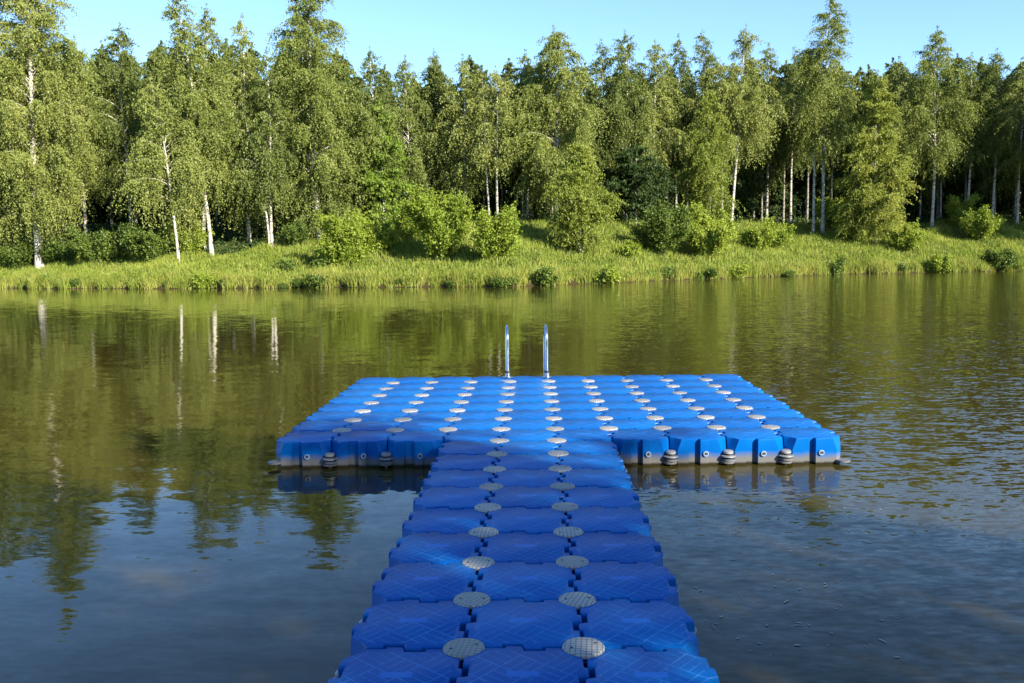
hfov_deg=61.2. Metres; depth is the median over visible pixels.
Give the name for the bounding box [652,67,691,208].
birch tree
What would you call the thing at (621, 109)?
birch tree
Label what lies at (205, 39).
birch tree
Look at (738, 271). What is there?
weed clump
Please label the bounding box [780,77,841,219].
birch tree
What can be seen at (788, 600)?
floating flecks
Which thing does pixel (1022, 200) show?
undergrowth tree
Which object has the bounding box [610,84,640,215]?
birch tree
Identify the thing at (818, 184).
undergrowth tree
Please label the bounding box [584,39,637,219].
birch tree
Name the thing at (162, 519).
water
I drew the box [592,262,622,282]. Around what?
weed clump
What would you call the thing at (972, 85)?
birch tree
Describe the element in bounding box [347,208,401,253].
bush
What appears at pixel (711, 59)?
birch tree
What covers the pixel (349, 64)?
birch tree
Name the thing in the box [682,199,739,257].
bush
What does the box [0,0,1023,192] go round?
sky
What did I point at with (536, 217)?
forest undergrowth
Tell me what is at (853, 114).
birch tree
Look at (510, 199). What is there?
undergrowth tree
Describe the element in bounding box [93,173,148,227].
undergrowth tree
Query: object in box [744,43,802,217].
birch tree
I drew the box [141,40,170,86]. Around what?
birch tree
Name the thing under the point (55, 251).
bush
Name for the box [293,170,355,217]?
undergrowth tree
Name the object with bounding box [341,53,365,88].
birch tree
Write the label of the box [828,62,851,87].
birch tree
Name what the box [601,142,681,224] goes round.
leafy tree
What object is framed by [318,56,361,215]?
birch tree
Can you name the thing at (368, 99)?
birch tree
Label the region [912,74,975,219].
birch tree
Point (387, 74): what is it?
birch tree
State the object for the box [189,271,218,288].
weed clump
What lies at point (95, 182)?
birch tree
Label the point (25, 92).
birch tree
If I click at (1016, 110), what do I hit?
birch tree
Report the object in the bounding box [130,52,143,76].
birch tree
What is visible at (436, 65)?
birch tree
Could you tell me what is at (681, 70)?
birch tree
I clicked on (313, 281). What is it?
weed clump
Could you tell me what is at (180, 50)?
birch tree
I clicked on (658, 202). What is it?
undergrowth tree
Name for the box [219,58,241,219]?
birch tree
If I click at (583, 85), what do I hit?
birch tree
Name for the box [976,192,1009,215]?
spruce tree
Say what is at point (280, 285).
weed tuft
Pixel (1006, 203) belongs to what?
undergrowth tree
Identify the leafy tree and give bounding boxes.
[352,100,415,229]
[538,139,628,254]
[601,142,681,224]
[824,70,924,247]
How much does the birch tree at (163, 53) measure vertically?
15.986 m
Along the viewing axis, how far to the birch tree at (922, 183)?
82.85 m
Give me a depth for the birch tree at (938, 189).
86.86 m
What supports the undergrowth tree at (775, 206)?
on the ground at (350, 267)
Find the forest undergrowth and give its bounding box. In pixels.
[0,209,1023,254]
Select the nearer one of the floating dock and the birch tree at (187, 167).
the floating dock
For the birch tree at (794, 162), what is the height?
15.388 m
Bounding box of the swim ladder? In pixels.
[503,324,551,378]
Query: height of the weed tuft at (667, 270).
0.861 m
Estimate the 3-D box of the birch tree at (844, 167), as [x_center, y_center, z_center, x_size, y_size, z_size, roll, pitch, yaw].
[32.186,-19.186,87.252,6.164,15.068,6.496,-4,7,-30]
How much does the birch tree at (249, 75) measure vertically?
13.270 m
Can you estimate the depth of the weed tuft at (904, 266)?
64.25 m
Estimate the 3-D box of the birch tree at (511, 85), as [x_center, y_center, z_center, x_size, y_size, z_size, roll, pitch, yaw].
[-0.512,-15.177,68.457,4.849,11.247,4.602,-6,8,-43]
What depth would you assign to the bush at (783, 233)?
67.62 m
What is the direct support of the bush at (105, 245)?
on the ground at (350, 267)
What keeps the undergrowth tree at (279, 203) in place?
on the ground at (350, 267)
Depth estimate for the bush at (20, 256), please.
58.46 m
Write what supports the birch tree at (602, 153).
on the ground at (350, 267)
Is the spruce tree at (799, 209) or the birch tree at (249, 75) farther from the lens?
the spruce tree at (799, 209)
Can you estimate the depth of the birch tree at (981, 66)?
85.95 m
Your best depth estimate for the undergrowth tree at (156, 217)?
75.55 m
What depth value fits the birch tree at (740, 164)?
78.46 m
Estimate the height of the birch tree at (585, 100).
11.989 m
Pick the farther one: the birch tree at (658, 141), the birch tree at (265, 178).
the birch tree at (658, 141)
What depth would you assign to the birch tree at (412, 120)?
64.08 m
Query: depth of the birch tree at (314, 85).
58.93 m
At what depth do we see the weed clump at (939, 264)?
64.54 m
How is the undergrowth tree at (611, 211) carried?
on the ground at (350, 267)
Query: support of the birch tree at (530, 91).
on the ground at (350, 267)
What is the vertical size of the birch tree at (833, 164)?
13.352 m
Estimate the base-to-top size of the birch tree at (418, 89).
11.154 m
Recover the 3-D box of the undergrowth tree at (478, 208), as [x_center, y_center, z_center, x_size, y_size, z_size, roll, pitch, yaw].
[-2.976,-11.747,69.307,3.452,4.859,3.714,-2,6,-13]
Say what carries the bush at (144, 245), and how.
on the ground at (350, 267)
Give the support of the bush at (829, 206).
on the ground at (350, 267)
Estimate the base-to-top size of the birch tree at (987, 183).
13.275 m
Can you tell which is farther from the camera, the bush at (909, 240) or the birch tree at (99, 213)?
the birch tree at (99, 213)
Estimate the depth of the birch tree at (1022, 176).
80.98 m
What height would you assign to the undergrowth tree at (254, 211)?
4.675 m
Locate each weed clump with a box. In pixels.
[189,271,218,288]
[302,272,328,287]
[531,265,559,285]
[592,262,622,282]
[729,261,748,277]
[822,255,845,274]
[925,252,954,271]
[978,245,1020,270]
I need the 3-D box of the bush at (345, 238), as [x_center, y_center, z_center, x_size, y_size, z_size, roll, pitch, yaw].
[-10.379,-6.189,52.693,3.625,3.298,3.668,-1,6,1]
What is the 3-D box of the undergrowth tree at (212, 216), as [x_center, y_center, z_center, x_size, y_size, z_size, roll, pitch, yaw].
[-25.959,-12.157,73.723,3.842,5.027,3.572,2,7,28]
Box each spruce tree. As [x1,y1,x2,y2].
[482,184,495,214]
[749,193,768,219]
[780,175,805,220]
[929,181,947,217]
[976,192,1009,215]
[1005,174,1023,217]
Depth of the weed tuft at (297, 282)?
50.38 m
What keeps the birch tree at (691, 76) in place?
on the ground at (350, 267)
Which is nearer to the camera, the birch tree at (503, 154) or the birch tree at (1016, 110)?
the birch tree at (503, 154)
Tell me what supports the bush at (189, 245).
on the ground at (350, 267)
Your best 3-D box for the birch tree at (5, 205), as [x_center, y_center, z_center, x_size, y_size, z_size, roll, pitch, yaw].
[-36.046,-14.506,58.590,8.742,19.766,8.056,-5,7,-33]
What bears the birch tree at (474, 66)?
on the ground at (350, 267)
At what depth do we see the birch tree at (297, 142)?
66.59 m
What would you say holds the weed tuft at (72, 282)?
on the ground at (350, 267)
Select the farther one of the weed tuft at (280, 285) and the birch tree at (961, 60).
the birch tree at (961, 60)
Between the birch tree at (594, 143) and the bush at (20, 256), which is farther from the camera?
the birch tree at (594, 143)
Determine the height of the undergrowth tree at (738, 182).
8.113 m
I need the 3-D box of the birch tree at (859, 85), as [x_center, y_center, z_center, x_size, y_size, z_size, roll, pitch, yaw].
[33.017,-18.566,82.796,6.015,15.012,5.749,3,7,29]
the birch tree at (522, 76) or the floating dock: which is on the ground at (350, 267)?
the birch tree at (522, 76)
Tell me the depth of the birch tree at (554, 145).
66.41 m
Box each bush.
[0,236,34,268]
[35,235,83,264]
[63,224,126,264]
[116,221,175,263]
[165,218,214,254]
[276,256,296,270]
[280,220,311,247]
[308,257,329,268]
[314,212,371,265]
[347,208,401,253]
[389,205,420,239]
[395,180,481,259]
[469,201,528,259]
[615,237,641,256]
[625,197,696,254]
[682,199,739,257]
[737,222,778,251]
[758,214,797,247]
[808,193,856,230]
[887,218,927,251]
[943,192,982,225]
[957,204,1006,239]
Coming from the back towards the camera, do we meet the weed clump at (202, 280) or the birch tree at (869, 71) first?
the birch tree at (869, 71)
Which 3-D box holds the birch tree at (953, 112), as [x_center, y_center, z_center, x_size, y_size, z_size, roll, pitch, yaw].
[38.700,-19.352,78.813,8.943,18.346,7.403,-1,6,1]
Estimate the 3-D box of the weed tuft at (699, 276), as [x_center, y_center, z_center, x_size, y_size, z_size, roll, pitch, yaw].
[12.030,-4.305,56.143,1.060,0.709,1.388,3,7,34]
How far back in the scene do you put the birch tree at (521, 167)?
65.21 m
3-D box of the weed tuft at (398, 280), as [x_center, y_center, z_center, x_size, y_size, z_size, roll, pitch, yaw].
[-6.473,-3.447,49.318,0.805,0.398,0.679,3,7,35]
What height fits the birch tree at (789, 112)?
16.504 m
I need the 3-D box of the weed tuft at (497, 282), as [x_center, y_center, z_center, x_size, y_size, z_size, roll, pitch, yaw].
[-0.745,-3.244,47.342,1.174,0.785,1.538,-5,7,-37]
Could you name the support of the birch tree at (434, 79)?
on the ground at (350, 267)
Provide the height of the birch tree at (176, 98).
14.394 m
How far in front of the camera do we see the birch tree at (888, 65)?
92.31 m
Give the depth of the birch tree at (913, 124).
82.92 m
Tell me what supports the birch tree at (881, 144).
on the ground at (350, 267)
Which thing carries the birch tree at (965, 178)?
on the ground at (350, 267)
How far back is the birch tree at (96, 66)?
72.99 m
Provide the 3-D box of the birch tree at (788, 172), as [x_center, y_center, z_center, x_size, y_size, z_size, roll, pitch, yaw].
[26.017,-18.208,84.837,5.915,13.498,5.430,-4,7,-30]
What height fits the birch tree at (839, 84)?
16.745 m
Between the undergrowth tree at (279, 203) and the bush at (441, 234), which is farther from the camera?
the undergrowth tree at (279, 203)
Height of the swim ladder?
1.791 m
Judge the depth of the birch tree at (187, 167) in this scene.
54.93 m
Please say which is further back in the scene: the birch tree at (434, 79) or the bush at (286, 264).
the birch tree at (434, 79)
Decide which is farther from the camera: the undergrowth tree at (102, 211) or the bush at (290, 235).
the undergrowth tree at (102, 211)
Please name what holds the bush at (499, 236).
on the ground at (350, 267)
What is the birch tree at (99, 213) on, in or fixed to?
on the ground at (350, 267)
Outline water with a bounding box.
[0,271,1023,682]
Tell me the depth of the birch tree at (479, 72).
66.76 m
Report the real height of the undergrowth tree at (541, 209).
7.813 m
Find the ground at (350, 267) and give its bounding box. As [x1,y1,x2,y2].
[0,192,1023,288]
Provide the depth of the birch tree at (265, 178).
57.45 m
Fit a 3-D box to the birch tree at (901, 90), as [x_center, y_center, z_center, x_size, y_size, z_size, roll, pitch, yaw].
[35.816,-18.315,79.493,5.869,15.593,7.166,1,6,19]
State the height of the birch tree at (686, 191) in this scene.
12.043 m
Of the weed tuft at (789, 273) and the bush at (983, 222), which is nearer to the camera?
the weed tuft at (789, 273)
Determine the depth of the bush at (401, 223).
58.49 m
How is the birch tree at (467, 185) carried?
on the ground at (350, 267)
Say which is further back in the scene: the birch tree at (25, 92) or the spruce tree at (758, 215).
the spruce tree at (758, 215)
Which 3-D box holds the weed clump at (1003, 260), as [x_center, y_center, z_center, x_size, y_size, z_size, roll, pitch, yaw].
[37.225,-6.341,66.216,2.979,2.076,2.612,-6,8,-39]
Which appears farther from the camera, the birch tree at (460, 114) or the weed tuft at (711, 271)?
the birch tree at (460, 114)
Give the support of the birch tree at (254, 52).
on the ground at (350, 267)
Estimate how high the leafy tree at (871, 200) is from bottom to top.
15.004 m
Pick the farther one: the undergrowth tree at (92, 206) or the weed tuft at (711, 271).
the undergrowth tree at (92, 206)
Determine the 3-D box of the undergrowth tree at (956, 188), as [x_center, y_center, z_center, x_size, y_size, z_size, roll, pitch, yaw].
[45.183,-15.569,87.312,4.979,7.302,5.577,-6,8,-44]
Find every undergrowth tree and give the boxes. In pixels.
[65,189,106,227]
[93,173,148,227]
[94,186,114,221]
[144,187,184,225]
[190,182,226,224]
[238,188,273,220]
[258,166,299,223]
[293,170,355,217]
[350,183,396,218]
[401,169,460,201]
[457,172,491,218]
[481,161,553,217]
[529,190,568,214]
[593,170,622,218]
[629,176,674,216]
[668,190,685,212]
[673,170,745,219]
[724,167,771,219]
[757,164,801,220]
[794,163,850,219]
[898,171,938,218]
[934,169,986,216]
[977,162,1023,216]
[1019,189,1023,212]
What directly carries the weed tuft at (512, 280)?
on the ground at (350, 267)
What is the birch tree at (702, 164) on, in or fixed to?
on the ground at (350, 267)
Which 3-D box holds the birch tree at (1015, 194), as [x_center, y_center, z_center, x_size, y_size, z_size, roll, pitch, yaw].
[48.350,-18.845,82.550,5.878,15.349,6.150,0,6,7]
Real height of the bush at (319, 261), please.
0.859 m
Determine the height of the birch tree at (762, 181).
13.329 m
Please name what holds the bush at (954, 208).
on the ground at (350, 267)
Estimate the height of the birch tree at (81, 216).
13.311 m
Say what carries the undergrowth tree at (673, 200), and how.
on the ground at (350, 267)
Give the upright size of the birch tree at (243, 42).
16.102 m
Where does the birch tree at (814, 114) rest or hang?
on the ground at (350, 267)
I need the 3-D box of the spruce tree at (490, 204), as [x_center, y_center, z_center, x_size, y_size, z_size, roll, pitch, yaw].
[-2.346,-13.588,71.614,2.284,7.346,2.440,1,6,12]
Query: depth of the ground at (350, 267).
59.09 m
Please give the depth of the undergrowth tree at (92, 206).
76.58 m
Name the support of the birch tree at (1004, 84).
on the ground at (350, 267)
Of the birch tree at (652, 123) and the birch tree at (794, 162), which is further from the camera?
the birch tree at (794, 162)
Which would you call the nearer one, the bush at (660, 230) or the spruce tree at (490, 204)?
the bush at (660, 230)
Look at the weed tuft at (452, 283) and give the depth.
48.32 m
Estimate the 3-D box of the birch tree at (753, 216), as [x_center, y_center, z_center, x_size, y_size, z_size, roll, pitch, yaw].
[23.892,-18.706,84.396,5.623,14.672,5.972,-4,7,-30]
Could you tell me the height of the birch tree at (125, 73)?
16.049 m
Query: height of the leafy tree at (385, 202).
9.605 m
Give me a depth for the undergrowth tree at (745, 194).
80.82 m
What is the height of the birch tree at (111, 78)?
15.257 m
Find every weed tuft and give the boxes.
[69,278,80,286]
[278,282,290,287]
[290,277,304,286]
[392,278,402,283]
[446,279,456,286]
[490,275,510,286]
[504,275,521,284]
[659,265,676,277]
[693,270,706,279]
[704,267,719,275]
[781,269,795,276]
[897,262,909,270]
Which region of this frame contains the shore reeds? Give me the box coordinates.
[0,256,1023,288]
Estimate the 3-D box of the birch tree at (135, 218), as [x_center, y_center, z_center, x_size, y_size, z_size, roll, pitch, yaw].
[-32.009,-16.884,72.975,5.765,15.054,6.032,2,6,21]
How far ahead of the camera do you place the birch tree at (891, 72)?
88.39 m
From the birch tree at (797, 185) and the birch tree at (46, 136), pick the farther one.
the birch tree at (797, 185)
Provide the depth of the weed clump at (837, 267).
62.97 m
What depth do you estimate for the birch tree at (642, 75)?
81.27 m
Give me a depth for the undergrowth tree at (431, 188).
68.19 m
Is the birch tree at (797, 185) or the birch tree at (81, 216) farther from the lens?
the birch tree at (797, 185)
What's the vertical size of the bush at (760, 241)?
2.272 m
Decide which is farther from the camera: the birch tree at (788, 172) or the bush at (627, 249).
the birch tree at (788, 172)
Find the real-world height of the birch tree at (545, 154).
14.635 m
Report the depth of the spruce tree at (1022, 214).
87.17 m
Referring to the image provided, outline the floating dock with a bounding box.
[267,374,849,682]
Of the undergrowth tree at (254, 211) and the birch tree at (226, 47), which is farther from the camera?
the birch tree at (226, 47)
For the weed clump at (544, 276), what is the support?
on the ground at (350, 267)
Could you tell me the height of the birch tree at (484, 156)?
11.785 m
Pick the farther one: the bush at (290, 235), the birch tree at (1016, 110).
the birch tree at (1016, 110)
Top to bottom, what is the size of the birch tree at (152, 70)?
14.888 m
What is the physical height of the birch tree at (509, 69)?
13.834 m
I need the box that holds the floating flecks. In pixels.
[678,500,898,656]
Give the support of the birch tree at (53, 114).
on the ground at (350, 267)
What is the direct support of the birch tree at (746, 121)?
on the ground at (350, 267)
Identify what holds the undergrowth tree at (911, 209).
on the ground at (350, 267)
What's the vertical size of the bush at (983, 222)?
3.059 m
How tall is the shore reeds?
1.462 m
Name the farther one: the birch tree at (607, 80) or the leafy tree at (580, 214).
the birch tree at (607, 80)
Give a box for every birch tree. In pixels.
[0,0,114,269]
[0,79,53,263]
[14,58,38,198]
[27,68,88,227]
[45,33,114,235]
[57,79,103,227]
[77,22,172,228]
[79,44,131,227]
[84,57,127,226]
[87,56,100,220]
[91,54,143,224]
[106,76,237,262]
[122,49,183,226]
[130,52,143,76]
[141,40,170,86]
[145,47,175,105]
[150,0,251,254]
[150,56,192,229]
[167,3,245,251]
[193,56,240,226]
[212,13,295,243]
[216,38,238,209]
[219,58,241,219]
[220,46,304,246]
[225,63,262,210]
[244,0,393,243]
[245,43,267,91]
[257,64,291,207]
[286,96,323,185]
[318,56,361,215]
[329,47,353,95]
[333,46,419,224]
[339,80,366,215]
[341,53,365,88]
[349,73,370,194]
[362,64,402,192]
[380,54,453,201]
[392,78,440,188]
[405,59,467,206]
[408,48,459,207]
[422,54,507,209]
[442,63,538,217]
[450,54,486,103]
[453,65,514,213]
[454,95,468,192]
[489,91,509,211]
[490,25,613,216]
[497,58,518,87]
[498,49,558,218]
[498,77,512,191]
[499,79,533,216]
[517,60,540,214]
[537,76,569,213]
[562,95,599,203]
[575,62,598,99]
[578,83,590,103]
[582,82,623,190]
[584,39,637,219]
[597,29,661,220]
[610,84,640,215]
[624,39,701,206]
[633,66,644,100]
[643,88,674,205]
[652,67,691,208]
[653,33,703,216]
[670,91,717,205]
[672,83,751,226]
[675,24,790,219]
[679,66,698,94]
[683,29,726,139]
[698,157,732,211]
[725,76,765,183]
[729,75,781,217]
[732,93,792,221]
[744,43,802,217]
[760,59,810,221]
[763,45,815,223]
[764,163,797,220]
[775,0,866,232]
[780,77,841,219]
[785,161,827,219]
[809,87,858,198]
[823,61,853,196]
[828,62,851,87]
[828,78,852,188]
[835,73,882,186]
[837,66,882,192]
[853,98,914,169]
[860,64,877,100]
[878,56,937,178]
[882,57,905,192]
[882,64,897,93]
[891,25,986,226]
[896,68,926,215]
[901,99,948,222]
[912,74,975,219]
[936,89,964,217]
[938,74,991,202]
[942,52,968,174]
[950,52,1003,200]
[963,48,1023,214]
[964,89,1021,216]
[967,57,999,189]
[976,57,1023,225]
[998,65,1023,220]
[999,126,1023,182]
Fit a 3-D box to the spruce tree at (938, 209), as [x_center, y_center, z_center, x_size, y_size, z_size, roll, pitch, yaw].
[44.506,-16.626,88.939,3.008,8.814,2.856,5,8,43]
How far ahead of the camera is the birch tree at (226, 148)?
70.96 m
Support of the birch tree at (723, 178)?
on the ground at (350, 267)
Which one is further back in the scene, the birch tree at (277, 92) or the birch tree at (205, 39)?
the birch tree at (277, 92)
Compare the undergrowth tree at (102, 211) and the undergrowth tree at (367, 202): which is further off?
the undergrowth tree at (102, 211)
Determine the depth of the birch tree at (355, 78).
74.71 m
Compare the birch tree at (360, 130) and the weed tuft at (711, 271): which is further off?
the birch tree at (360, 130)

